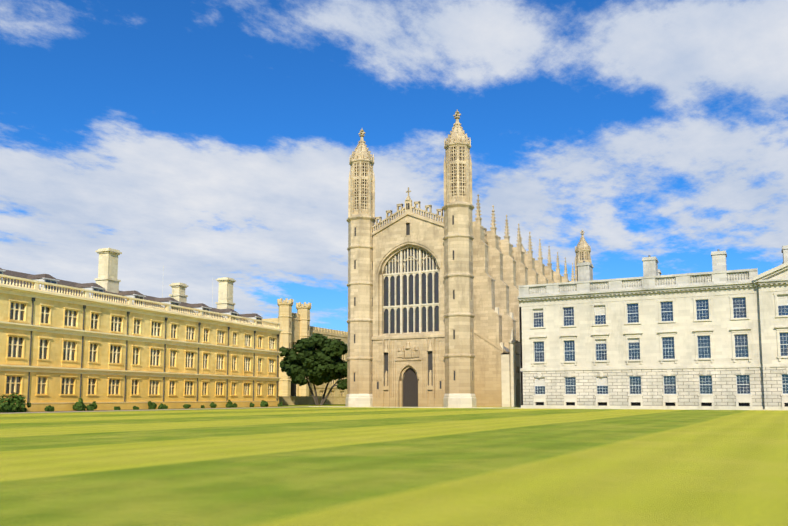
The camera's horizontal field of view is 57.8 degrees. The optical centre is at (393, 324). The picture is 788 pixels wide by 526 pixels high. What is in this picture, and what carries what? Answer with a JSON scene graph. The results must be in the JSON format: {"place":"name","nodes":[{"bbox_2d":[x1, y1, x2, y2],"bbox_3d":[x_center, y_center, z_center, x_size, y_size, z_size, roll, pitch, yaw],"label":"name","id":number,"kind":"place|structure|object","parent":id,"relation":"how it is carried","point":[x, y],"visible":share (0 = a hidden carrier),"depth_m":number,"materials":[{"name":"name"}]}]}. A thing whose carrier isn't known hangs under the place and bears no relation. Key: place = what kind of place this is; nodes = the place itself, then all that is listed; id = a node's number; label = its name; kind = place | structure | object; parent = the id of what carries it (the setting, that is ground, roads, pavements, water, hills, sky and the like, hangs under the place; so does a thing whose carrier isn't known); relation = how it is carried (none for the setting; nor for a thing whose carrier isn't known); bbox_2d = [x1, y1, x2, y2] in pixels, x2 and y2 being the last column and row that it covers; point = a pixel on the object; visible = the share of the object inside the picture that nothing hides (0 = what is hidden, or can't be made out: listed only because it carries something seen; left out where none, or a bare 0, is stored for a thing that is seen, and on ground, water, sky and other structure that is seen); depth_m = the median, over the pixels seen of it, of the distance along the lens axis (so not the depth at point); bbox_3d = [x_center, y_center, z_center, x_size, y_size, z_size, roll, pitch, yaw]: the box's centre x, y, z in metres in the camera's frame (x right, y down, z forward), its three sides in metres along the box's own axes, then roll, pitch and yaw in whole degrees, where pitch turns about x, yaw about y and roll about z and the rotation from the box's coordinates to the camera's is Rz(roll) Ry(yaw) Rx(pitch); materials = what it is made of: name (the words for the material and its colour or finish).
{"place":"outdoors","nodes":[
{"label":"outdoors","id":0,"kind":"place"},
{"bbox_2d":[0,404,787,525],"bbox_3d":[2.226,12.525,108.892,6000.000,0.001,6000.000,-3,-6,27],"label":"ground","id":1,"kind":"structure","parent":0,"point":[297,465],"depth_m":14.87,"materials":[{"name":"green plant"}]},
{"bbox_2d":[0,248,282,411],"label":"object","id":2,"kind":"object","parent":1,"relation":"on","point":[104,342],"visible":1,"depth_m":85.18,"materials":[{"name":"stone"}]},
{"bbox_2d":[0,392,282,412],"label":"shrubs","id":3,"kind":"object","parent":1,"relation":"on","point":[8,405],"visible":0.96,"depth_m":75.83,"materials":[{"name":"green plant"}]},
{"bbox_2d":[262,298,347,404],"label":"old schools","id":4,"kind":"object","parent":1,"relation":"on","point":[294,327],"visible":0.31,"depth_m":155.82,"materials":[{"name":"stone"}]},
{"bbox_2d":[279,333,347,404],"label":"tree","id":5,"kind":"object","parent":1,"relation":"on","point":[317,360],"visible":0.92,"depth_m":125.27,"materials":[{"name":"green plant"}]},
{"bbox_2d":[0,406,787,413],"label":"paths","id":6,"kind":"structure","parent":1,"relation":"on","point":[386,407],"depth_m":86.53,"materials":[{"name":"stone"}]},
{"bbox_2d":[345,110,591,406],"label":"chapel","id":7,"kind":"structure","parent":1,"relation":"on","point":[433,313],"depth_m":111.23,"materials":[{"name":"stone"}]},
{"bbox_2d":[517,245,787,408],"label":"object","id":8,"kind":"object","parent":1,"relation":"on","point":[654,338],"visible":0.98,"depth_m":92.48,"materials":[{"name":"white stone"}]},
{"bbox_2d":[0,0,787,331],"label":"sky","id":9,"kind":"structure","parent":0,"point":[203,141],"materials":[{"name":"blue"}]}
]}

